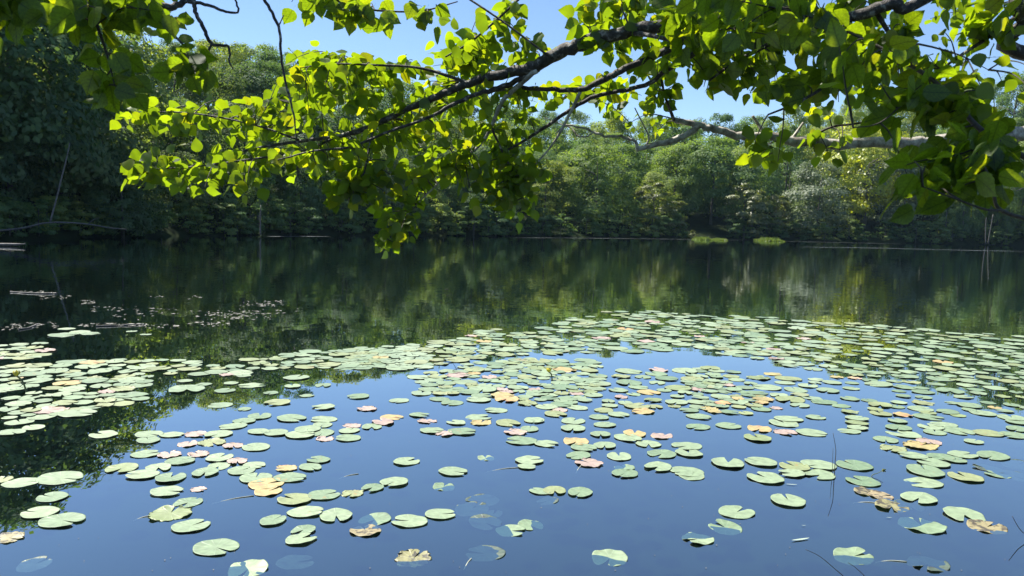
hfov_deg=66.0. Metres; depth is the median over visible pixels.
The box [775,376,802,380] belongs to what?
lily pad
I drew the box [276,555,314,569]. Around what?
lily pad
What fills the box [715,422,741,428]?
lily pad
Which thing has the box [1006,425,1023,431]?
lily pad
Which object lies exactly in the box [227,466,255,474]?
lily pad
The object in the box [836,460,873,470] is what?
lily pad
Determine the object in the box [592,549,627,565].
lily pad
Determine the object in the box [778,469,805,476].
lily pad
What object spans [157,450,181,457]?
lily pad
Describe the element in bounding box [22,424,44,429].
lily pad
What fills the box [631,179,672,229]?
broadleaf tree
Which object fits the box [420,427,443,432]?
lily pad
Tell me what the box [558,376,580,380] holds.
lily pad
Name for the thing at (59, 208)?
shrub
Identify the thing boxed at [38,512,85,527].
lily pad
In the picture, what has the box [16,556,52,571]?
lily pad
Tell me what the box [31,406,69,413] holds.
lily pad
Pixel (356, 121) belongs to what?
broadleaf tree
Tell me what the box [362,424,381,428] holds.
lily pad
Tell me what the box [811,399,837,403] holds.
lily pad
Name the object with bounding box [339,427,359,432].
lily pad
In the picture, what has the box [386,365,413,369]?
lily pad
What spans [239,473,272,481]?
lily pad
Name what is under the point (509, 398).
lily pad
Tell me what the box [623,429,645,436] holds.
lily pad
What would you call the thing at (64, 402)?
lily pad
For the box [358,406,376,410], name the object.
lily pad
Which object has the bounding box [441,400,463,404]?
lily pad
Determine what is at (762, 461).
lily pad
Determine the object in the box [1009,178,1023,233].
broadleaf tree
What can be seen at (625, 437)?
lily pad
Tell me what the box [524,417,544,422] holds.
lily pad
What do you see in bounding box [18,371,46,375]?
lily pad
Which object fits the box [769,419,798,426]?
lily pad
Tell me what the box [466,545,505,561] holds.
lily pad
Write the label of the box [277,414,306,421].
lily pad
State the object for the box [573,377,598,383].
lily pad
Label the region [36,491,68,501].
lily pad
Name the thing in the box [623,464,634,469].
lily pad
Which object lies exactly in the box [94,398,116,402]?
lily pad
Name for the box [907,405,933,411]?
lily pad
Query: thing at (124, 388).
lily pad
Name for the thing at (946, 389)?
lily pad
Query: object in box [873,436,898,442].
lily pad
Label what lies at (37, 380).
lily pad
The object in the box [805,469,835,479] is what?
lily pad
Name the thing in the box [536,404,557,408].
lily pad
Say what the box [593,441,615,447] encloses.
lily pad
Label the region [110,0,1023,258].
overhanging tree
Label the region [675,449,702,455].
lily pad
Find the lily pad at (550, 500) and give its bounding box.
[536,497,558,504]
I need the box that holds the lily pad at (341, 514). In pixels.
[320,508,352,521]
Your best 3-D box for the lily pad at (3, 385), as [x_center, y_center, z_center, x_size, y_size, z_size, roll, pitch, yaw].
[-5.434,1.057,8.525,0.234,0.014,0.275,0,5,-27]
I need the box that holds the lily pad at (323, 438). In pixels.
[316,436,333,440]
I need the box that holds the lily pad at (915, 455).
[898,451,928,458]
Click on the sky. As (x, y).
(254, 24)
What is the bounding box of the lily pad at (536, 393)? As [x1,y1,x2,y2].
[526,391,548,395]
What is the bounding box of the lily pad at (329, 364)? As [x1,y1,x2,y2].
[317,362,341,366]
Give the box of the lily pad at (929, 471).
[906,464,945,476]
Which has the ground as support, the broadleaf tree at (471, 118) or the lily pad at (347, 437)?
the broadleaf tree at (471, 118)
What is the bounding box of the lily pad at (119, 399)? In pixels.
[107,396,132,400]
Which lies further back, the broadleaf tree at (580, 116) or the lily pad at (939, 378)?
the broadleaf tree at (580, 116)
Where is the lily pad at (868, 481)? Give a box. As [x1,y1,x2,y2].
[845,475,880,486]
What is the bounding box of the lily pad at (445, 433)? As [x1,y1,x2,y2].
[436,431,452,435]
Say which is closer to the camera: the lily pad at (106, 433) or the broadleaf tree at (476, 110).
the lily pad at (106, 433)
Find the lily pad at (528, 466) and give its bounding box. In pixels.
[518,463,535,468]
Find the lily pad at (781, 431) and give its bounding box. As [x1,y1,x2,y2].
[773,429,797,434]
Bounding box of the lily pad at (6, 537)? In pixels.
[0,531,24,542]
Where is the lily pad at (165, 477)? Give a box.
[155,472,186,481]
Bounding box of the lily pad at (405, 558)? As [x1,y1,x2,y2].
[394,549,431,567]
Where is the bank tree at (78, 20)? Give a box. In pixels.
[0,0,457,139]
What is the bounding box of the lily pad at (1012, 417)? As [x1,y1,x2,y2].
[997,414,1023,420]
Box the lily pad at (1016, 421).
[1005,419,1023,423]
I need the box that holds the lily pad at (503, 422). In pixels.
[496,419,520,425]
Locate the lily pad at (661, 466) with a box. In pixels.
[644,461,671,470]
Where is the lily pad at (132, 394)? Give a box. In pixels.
[116,391,148,397]
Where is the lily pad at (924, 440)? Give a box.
[916,438,941,444]
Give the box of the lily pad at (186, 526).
[171,519,210,531]
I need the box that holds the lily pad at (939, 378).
[926,376,951,380]
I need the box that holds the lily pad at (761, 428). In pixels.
[747,425,771,431]
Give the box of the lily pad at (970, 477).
[947,471,984,481]
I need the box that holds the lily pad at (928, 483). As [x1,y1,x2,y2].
[904,477,943,487]
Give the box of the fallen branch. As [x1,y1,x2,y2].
[0,218,126,231]
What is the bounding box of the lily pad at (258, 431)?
[248,428,269,433]
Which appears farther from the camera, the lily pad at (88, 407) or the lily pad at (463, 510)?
the lily pad at (88, 407)
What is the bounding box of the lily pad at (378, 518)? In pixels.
[358,512,390,525]
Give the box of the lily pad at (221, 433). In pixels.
[204,430,232,436]
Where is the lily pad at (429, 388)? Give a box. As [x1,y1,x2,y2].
[418,387,440,390]
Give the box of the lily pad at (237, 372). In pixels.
[227,370,253,374]
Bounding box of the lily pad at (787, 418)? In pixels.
[774,416,803,421]
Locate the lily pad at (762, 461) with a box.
[744,457,777,465]
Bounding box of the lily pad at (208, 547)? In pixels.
[193,538,239,555]
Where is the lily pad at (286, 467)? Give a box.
[276,465,297,470]
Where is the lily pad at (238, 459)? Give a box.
[227,457,246,463]
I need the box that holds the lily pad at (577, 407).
[567,405,587,409]
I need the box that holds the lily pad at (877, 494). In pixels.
[868,490,893,499]
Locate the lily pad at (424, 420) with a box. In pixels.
[417,418,436,422]
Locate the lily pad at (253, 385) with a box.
[239,383,265,387]
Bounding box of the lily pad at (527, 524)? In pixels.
[518,519,543,529]
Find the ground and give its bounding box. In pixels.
[0,110,1023,575]
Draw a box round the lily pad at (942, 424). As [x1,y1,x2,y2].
[930,422,957,426]
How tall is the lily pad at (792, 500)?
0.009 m
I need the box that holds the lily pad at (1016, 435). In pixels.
[998,431,1023,438]
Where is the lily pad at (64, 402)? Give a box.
[52,400,77,404]
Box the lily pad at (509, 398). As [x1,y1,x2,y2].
[495,395,518,401]
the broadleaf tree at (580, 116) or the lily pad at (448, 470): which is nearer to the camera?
the lily pad at (448, 470)
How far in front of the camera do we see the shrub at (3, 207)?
49.39 m
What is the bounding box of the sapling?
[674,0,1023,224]
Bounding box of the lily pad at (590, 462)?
[575,458,602,466]
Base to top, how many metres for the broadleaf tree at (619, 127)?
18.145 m
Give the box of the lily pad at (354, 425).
[342,423,361,427]
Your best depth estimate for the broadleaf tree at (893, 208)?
156.90 m
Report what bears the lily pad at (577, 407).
on the pond water
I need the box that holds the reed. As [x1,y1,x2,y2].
[832,434,835,475]
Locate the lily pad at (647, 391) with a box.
[637,389,660,394]
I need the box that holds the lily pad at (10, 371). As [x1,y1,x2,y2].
[0,369,23,373]
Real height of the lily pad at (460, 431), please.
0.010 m
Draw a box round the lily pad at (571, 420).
[561,417,585,423]
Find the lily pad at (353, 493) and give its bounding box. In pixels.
[341,490,363,496]
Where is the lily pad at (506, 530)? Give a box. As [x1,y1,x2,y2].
[495,524,525,536]
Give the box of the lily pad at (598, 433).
[590,431,610,435]
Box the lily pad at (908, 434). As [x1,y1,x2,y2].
[885,430,921,437]
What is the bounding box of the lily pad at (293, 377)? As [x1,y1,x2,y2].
[283,375,309,379]
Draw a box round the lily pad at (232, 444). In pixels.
[222,442,242,447]
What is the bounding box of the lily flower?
[12,370,26,391]
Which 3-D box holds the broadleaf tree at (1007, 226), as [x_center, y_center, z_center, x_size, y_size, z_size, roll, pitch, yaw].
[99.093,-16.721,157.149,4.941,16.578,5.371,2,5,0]
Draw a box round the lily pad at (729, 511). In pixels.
[718,505,755,518]
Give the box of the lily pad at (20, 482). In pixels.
[0,477,37,487]
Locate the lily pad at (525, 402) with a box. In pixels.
[518,399,537,405]
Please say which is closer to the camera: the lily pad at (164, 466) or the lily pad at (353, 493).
the lily pad at (353, 493)
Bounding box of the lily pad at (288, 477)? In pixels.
[273,472,306,481]
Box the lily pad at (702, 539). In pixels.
[682,532,714,544]
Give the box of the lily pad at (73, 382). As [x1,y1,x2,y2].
[52,380,81,385]
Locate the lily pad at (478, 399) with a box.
[466,397,490,401]
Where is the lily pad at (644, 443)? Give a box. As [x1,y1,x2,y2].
[636,440,661,446]
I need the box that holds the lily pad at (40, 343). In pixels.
[32,342,47,343]
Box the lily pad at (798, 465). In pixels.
[779,461,810,469]
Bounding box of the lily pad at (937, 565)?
[906,555,950,571]
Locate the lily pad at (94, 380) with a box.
[79,377,108,382]
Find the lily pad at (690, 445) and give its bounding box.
[671,442,701,449]
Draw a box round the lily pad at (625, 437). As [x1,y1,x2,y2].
[614,434,641,440]
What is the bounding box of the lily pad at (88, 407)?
[79,405,100,408]
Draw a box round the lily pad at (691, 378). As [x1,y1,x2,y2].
[681,376,703,380]
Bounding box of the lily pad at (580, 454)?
[566,451,590,458]
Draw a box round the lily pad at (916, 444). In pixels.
[903,440,939,450]
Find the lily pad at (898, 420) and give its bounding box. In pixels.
[888,418,907,422]
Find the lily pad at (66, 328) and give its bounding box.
[58,328,75,329]
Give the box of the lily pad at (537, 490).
[529,487,549,493]
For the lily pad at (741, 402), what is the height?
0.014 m
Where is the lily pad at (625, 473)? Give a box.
[611,469,637,476]
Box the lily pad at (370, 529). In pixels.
[349,524,381,535]
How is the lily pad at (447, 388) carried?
on the pond water
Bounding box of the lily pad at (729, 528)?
[708,519,742,535]
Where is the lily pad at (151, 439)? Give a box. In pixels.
[136,436,160,442]
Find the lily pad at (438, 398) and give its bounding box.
[429,397,449,400]
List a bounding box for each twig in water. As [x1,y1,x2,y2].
[805,549,863,575]
[1009,516,1023,551]
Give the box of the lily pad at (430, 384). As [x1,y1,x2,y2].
[420,383,438,386]
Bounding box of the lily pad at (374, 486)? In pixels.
[361,483,383,490]
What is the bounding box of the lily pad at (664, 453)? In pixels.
[647,449,676,457]
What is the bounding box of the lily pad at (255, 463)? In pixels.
[243,461,265,467]
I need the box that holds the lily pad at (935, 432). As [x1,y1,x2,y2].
[923,429,946,434]
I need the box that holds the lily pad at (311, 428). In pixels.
[294,425,320,431]
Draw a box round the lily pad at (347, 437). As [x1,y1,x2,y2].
[335,434,360,440]
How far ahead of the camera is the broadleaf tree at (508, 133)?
121.71 m
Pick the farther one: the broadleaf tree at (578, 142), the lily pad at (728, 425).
the broadleaf tree at (578, 142)
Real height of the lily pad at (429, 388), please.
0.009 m
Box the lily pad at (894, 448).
[880,444,906,451]
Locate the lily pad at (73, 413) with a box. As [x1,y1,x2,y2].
[57,408,97,416]
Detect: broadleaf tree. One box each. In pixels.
[0,23,168,196]
[0,24,108,201]
[0,24,140,199]
[0,92,76,192]
[0,102,54,202]
[5,52,87,91]
[23,159,109,210]
[34,26,182,190]
[64,121,160,203]
[67,146,174,236]
[101,63,160,141]
[102,30,146,56]
[120,100,223,197]
[124,95,217,167]
[139,150,216,218]
[142,42,213,147]
[150,38,197,103]
[172,60,257,148]
[173,38,251,101]
[177,39,251,124]
[197,159,253,225]
[198,114,274,172]
[205,58,298,149]
[206,101,285,203]
[221,41,289,97]
[233,138,289,229]
[243,49,290,116]
[254,135,335,215]
[264,101,326,184]
[270,138,333,221]
[275,50,303,81]
[286,83,340,161]
[291,108,378,182]
[316,158,375,221]
[323,126,368,181]
[328,105,390,159]
[329,78,377,132]
[359,144,425,216]
[363,87,424,131]
[364,82,393,107]
[367,147,406,223]
[372,133,429,189]
[376,78,430,113]
[403,125,476,194]
[405,177,451,232]
[423,98,456,152]
[424,150,472,219]
[429,113,471,157]
[429,183,471,226]
[449,149,493,220]
[453,121,526,203]
[454,117,480,139]
[457,187,490,235]
[461,105,478,120]
[467,145,547,211]
[476,97,532,144]
[476,107,543,166]
[478,191,525,227]
[505,116,572,194]
[518,148,570,212]
[519,160,580,223]
[521,120,567,178]
[528,108,567,177]
[543,138,606,197]
[548,143,646,223]
[553,110,600,148]
[556,142,613,207]
[559,124,600,181]
[589,109,635,175]
[589,132,639,201]
[593,142,665,215]
[626,140,669,190]
[629,116,676,167]
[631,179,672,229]
[633,115,669,184]
[633,171,681,222]
[644,143,712,212]
[649,142,707,191]
[650,116,703,181]
[653,135,765,224]
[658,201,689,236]
[671,120,706,165]
[686,112,742,175]
[693,146,738,217]
[704,138,743,188]
[718,144,769,209]
[723,183,772,238]
[726,151,771,200]
[728,114,772,149]
[730,165,779,229]
[750,119,788,190]
[758,194,793,236]
[762,132,806,216]
[771,106,810,165]
[772,160,856,231]
[773,124,811,195]
[777,124,810,187]
[789,126,839,200]
[794,105,838,177]
[801,149,838,220]
[805,114,840,166]
[815,120,916,228]
[832,110,871,198]
[833,95,878,132]
[835,98,867,174]
[839,148,880,217]
[841,105,907,196]
[852,151,938,226]
[862,150,891,213]
[873,97,923,132]
[889,148,920,204]
[896,111,922,172]
[908,132,926,136]
[934,200,960,241]
[936,127,949,134]
[938,201,960,222]
[942,190,983,240]
[965,202,1004,236]
[983,151,1023,225]
[990,82,1013,116]
[996,70,1023,143]
[998,185,1023,241]
[1005,85,1023,114]
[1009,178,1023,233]
[1014,117,1023,150]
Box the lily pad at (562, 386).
[552,384,577,389]
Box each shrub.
[0,194,13,236]
[0,196,36,235]
[0,201,44,236]
[22,199,60,236]
[29,195,69,230]
[36,196,81,230]
[54,201,106,235]
[72,199,115,234]
[152,207,177,233]
[169,203,206,233]
[180,202,213,231]
[207,202,246,235]
[219,207,253,234]
[234,206,267,234]
[254,202,287,229]
[270,195,312,234]
[294,207,324,233]
[319,199,366,233]
[365,212,391,233]
[404,202,432,233]
[412,206,442,233]
[428,203,464,235]
[443,211,469,234]
[469,205,505,235]
[482,206,510,235]
[497,206,523,235]
[518,217,537,234]
[528,207,555,235]
[546,214,574,236]
[567,209,602,236]
[598,211,628,236]
[621,215,643,236]
[638,213,667,237]
[651,214,680,236]
[661,212,687,237]
[725,215,749,236]
[732,222,756,238]
[755,228,766,238]
[757,218,782,237]
[763,217,791,238]
[783,220,811,238]
[796,218,820,239]
[813,223,835,240]
[835,219,862,240]
[849,224,869,240]
[869,220,900,239]
[884,226,905,238]
[974,229,993,241]
[976,224,1001,242]
[990,228,1014,244]
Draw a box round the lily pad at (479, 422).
[470,420,490,424]
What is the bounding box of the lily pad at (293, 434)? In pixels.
[285,430,314,437]
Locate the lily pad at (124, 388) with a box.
[108,386,135,391]
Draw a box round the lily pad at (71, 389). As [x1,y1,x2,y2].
[58,386,85,391]
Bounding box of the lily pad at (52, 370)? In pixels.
[40,368,68,373]
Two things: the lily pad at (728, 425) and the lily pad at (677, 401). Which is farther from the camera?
the lily pad at (677, 401)
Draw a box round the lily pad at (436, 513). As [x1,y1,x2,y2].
[425,509,455,518]
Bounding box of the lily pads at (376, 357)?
[0,310,1023,418]
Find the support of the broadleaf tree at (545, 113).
on the ground
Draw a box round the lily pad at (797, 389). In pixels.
[784,387,807,392]
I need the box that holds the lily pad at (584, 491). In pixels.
[568,487,592,496]
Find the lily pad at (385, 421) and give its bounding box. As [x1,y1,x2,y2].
[372,417,393,424]
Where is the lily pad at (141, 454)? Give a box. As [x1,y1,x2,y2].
[130,449,159,457]
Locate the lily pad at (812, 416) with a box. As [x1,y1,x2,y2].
[806,414,825,419]
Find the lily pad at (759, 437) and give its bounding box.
[744,434,771,440]
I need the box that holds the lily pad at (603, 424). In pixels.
[594,422,615,426]
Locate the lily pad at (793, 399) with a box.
[775,396,805,402]
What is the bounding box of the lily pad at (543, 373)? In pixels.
[531,371,557,375]
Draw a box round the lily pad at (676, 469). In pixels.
[670,466,703,476]
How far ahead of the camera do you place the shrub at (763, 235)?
143.96 m
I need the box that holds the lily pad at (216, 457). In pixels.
[205,453,233,460]
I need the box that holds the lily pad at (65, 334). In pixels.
[48,332,77,336]
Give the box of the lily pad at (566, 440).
[563,437,588,444]
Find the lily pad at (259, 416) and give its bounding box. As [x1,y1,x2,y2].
[248,413,271,418]
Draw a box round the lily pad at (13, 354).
[0,352,26,355]
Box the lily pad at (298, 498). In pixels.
[277,493,311,504]
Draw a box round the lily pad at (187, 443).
[177,440,197,446]
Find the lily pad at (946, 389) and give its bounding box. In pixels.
[936,387,964,393]
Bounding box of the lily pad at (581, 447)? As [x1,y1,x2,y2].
[571,443,596,450]
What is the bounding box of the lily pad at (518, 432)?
[504,428,526,434]
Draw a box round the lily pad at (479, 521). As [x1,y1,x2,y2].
[469,514,501,529]
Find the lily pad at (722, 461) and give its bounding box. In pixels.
[711,457,744,466]
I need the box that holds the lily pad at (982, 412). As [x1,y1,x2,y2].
[968,410,996,415]
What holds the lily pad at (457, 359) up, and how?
on the pond water
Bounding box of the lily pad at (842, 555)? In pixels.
[833,547,874,565]
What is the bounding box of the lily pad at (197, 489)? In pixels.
[190,486,206,491]
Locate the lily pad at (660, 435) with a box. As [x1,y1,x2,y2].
[651,433,672,438]
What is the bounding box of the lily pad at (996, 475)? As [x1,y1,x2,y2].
[984,470,1011,478]
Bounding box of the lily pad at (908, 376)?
[891,374,918,377]
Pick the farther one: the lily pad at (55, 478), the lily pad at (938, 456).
the lily pad at (938, 456)
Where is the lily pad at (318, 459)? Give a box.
[307,456,329,462]
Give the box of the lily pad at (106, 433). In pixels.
[88,430,117,437]
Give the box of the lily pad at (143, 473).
[125,469,159,478]
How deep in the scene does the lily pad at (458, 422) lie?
7.44 m
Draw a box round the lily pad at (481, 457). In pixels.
[478,455,491,460]
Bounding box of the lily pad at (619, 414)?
[608,412,629,416]
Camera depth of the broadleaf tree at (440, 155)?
109.17 m
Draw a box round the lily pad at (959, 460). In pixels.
[942,456,967,462]
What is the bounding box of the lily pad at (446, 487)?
[433,482,454,490]
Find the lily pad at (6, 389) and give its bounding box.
[0,387,15,392]
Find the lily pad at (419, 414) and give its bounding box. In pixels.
[409,412,428,416]
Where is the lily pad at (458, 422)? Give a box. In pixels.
[446,420,465,423]
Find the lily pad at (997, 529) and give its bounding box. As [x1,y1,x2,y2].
[967,519,1007,534]
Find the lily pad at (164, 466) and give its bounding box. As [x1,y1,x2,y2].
[145,463,170,469]
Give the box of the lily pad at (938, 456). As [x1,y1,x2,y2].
[926,453,955,459]
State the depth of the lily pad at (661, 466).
6.26 m
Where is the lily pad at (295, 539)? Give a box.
[285,532,316,543]
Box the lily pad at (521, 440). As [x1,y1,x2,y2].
[506,436,536,444]
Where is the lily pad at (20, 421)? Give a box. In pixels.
[4,419,34,424]
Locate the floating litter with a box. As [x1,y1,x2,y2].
[2,290,297,329]
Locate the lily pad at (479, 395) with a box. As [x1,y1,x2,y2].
[471,393,492,396]
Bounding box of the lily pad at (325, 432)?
[311,429,334,435]
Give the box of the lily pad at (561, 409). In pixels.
[553,408,567,411]
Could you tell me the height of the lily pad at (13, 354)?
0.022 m
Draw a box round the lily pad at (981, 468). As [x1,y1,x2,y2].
[972,463,986,470]
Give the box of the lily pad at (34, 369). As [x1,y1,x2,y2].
[16,367,44,371]
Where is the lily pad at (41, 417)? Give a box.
[26,414,54,419]
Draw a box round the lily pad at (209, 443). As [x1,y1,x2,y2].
[197,437,225,446]
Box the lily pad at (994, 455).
[976,451,1010,459]
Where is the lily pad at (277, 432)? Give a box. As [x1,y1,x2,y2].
[263,429,287,435]
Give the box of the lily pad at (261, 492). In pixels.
[254,485,282,495]
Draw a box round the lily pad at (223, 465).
[207,462,229,469]
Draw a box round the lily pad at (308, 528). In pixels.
[290,525,315,533]
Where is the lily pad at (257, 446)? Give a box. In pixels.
[242,443,269,450]
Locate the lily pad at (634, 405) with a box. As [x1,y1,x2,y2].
[624,403,650,407]
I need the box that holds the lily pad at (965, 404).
[957,402,982,407]
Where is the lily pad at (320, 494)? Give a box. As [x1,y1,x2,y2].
[308,489,340,499]
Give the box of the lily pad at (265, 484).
[248,478,283,489]
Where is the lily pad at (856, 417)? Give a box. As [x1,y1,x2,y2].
[845,415,869,420]
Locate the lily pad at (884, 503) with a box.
[875,499,909,512]
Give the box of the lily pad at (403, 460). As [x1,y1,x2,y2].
[393,457,419,464]
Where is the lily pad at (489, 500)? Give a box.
[465,494,499,506]
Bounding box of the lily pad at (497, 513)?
[484,510,502,517]
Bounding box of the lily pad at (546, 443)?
[534,440,558,446]
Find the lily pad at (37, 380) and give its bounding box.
[23,378,52,383]
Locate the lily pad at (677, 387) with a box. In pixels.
[664,385,691,390]
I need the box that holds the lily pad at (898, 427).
[885,424,912,429]
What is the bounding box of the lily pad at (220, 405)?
[208,402,232,407]
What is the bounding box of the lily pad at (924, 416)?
[912,413,943,420]
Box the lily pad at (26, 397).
[18,395,40,399]
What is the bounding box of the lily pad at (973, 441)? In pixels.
[964,438,984,443]
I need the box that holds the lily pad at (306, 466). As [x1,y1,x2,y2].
[299,463,321,469]
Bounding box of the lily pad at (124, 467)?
[104,463,138,471]
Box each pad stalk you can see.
[212,495,253,503]
[875,560,906,562]
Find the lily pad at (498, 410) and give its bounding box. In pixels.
[485,407,507,412]
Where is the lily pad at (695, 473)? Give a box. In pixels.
[678,470,704,479]
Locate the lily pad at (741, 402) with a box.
[728,399,748,404]
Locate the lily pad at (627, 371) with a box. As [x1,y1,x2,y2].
[615,368,641,373]
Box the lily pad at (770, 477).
[747,471,784,483]
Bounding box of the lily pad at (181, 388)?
[168,385,204,391]
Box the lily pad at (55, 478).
[35,471,83,484]
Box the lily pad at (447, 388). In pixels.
[438,387,458,391]
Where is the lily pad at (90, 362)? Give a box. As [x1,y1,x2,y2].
[80,360,104,363]
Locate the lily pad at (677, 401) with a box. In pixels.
[665,399,687,403]
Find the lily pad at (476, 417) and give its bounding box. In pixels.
[465,414,490,419]
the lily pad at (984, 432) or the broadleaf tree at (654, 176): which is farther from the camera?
the broadleaf tree at (654, 176)
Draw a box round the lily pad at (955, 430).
[942,426,975,434]
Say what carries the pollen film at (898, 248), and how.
on the pond water
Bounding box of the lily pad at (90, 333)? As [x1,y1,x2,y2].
[80,332,100,334]
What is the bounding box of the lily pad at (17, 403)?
[5,401,31,405]
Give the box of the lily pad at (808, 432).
[795,428,826,436]
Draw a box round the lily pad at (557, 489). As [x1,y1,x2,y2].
[543,486,565,493]
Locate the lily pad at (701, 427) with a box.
[686,424,710,429]
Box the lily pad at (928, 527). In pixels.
[897,517,946,533]
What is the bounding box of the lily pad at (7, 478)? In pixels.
[0,476,13,482]
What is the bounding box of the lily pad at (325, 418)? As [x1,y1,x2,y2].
[311,416,337,421]
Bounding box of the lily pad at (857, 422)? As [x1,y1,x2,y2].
[845,420,868,424]
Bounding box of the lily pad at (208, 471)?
[191,467,218,475]
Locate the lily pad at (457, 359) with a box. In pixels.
[444,357,469,361]
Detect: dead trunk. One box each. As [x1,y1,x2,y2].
[49,143,69,221]
[259,205,260,234]
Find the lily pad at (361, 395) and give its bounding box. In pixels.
[347,393,368,398]
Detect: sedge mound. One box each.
[693,237,713,239]
[754,237,784,241]
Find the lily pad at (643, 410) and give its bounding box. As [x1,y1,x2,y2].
[632,407,654,413]
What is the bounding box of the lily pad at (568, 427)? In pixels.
[561,424,585,430]
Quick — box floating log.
[0,243,25,245]
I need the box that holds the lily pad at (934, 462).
[917,458,950,466]
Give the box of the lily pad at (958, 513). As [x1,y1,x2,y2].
[943,506,985,522]
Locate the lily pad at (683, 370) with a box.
[672,368,697,372]
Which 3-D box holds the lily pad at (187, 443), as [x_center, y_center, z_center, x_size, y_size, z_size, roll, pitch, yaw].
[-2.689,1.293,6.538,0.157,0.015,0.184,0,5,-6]
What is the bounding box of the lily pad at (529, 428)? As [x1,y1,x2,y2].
[520,426,538,431]
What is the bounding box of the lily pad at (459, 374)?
[447,372,469,377]
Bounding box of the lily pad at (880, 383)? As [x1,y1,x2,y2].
[864,381,892,386]
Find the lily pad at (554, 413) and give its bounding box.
[545,410,566,416]
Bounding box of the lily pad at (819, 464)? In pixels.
[800,459,836,469]
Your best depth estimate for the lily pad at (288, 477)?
5.76 m
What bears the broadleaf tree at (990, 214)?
on the ground
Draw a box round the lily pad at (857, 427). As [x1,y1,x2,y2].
[847,425,868,429]
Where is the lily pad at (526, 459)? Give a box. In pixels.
[515,455,543,463]
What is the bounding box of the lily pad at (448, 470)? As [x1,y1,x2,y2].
[438,467,467,475]
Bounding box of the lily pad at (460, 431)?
[448,427,475,434]
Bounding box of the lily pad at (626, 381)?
[616,379,641,384]
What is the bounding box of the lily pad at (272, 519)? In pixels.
[260,514,286,524]
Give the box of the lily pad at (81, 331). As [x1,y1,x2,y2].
[69,330,90,333]
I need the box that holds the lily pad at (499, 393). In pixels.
[491,391,513,396]
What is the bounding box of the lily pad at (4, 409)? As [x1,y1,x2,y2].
[0,406,18,411]
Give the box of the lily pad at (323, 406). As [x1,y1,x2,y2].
[312,404,334,408]
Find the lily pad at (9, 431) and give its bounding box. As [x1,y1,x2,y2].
[0,429,25,434]
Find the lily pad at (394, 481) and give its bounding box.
[380,477,407,485]
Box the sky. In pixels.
[116,0,1023,167]
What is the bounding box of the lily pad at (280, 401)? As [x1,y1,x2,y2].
[264,399,290,404]
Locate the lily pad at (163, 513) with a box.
[148,505,191,521]
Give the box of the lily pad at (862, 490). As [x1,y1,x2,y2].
[854,486,871,495]
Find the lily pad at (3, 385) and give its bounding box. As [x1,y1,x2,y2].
[0,383,21,387]
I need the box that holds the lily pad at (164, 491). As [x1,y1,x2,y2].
[150,485,183,495]
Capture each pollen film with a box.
[273,236,330,236]
[839,247,983,250]
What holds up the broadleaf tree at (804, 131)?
on the ground
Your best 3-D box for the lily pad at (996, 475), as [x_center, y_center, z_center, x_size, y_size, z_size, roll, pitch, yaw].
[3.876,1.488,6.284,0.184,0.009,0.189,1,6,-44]
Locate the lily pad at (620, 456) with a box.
[607,452,630,459]
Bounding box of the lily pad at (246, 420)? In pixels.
[232,418,255,422]
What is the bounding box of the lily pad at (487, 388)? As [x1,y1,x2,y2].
[469,386,496,391]
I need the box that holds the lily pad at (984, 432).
[973,429,1003,436]
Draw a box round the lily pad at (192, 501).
[173,497,202,507]
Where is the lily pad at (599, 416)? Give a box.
[589,414,608,418]
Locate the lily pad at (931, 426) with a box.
[917,423,944,429]
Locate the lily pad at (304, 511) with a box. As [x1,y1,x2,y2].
[286,506,323,516]
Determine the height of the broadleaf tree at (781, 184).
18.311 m
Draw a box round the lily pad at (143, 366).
[127,364,155,368]
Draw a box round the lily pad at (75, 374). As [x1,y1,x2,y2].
[56,372,86,377]
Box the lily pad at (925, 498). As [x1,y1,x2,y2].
[900,491,937,503]
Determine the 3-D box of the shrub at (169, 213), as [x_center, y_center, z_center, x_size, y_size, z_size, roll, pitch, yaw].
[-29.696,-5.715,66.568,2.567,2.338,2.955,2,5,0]
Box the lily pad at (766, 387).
[753,384,781,389]
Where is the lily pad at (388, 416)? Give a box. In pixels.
[380,414,403,419]
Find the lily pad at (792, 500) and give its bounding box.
[771,493,805,506]
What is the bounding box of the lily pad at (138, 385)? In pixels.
[126,382,152,387]
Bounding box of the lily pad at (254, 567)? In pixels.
[228,559,268,575]
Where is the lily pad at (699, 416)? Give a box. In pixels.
[686,413,711,418]
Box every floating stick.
[10,291,56,293]
[18,323,38,329]
[96,324,144,326]
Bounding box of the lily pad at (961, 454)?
[947,450,978,457]
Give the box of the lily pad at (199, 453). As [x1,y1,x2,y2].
[187,450,208,456]
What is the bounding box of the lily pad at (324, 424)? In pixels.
[313,421,331,427]
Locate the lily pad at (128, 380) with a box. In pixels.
[118,377,145,382]
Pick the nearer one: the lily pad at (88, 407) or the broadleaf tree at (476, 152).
the lily pad at (88, 407)
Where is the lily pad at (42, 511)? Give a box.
[20,506,59,517]
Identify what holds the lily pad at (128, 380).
on the pond water
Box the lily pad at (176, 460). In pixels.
[164,456,194,464]
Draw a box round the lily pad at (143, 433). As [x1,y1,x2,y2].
[135,431,163,436]
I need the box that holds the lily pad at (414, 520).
[391,514,427,526]
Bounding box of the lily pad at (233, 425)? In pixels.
[219,423,247,428]
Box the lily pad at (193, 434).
[184,431,206,436]
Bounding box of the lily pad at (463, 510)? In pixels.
[455,501,488,516]
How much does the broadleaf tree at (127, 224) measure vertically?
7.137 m
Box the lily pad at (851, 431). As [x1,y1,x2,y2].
[837,428,860,433]
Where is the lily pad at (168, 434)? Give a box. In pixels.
[159,432,183,436]
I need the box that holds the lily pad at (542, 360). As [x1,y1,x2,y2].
[526,358,550,362]

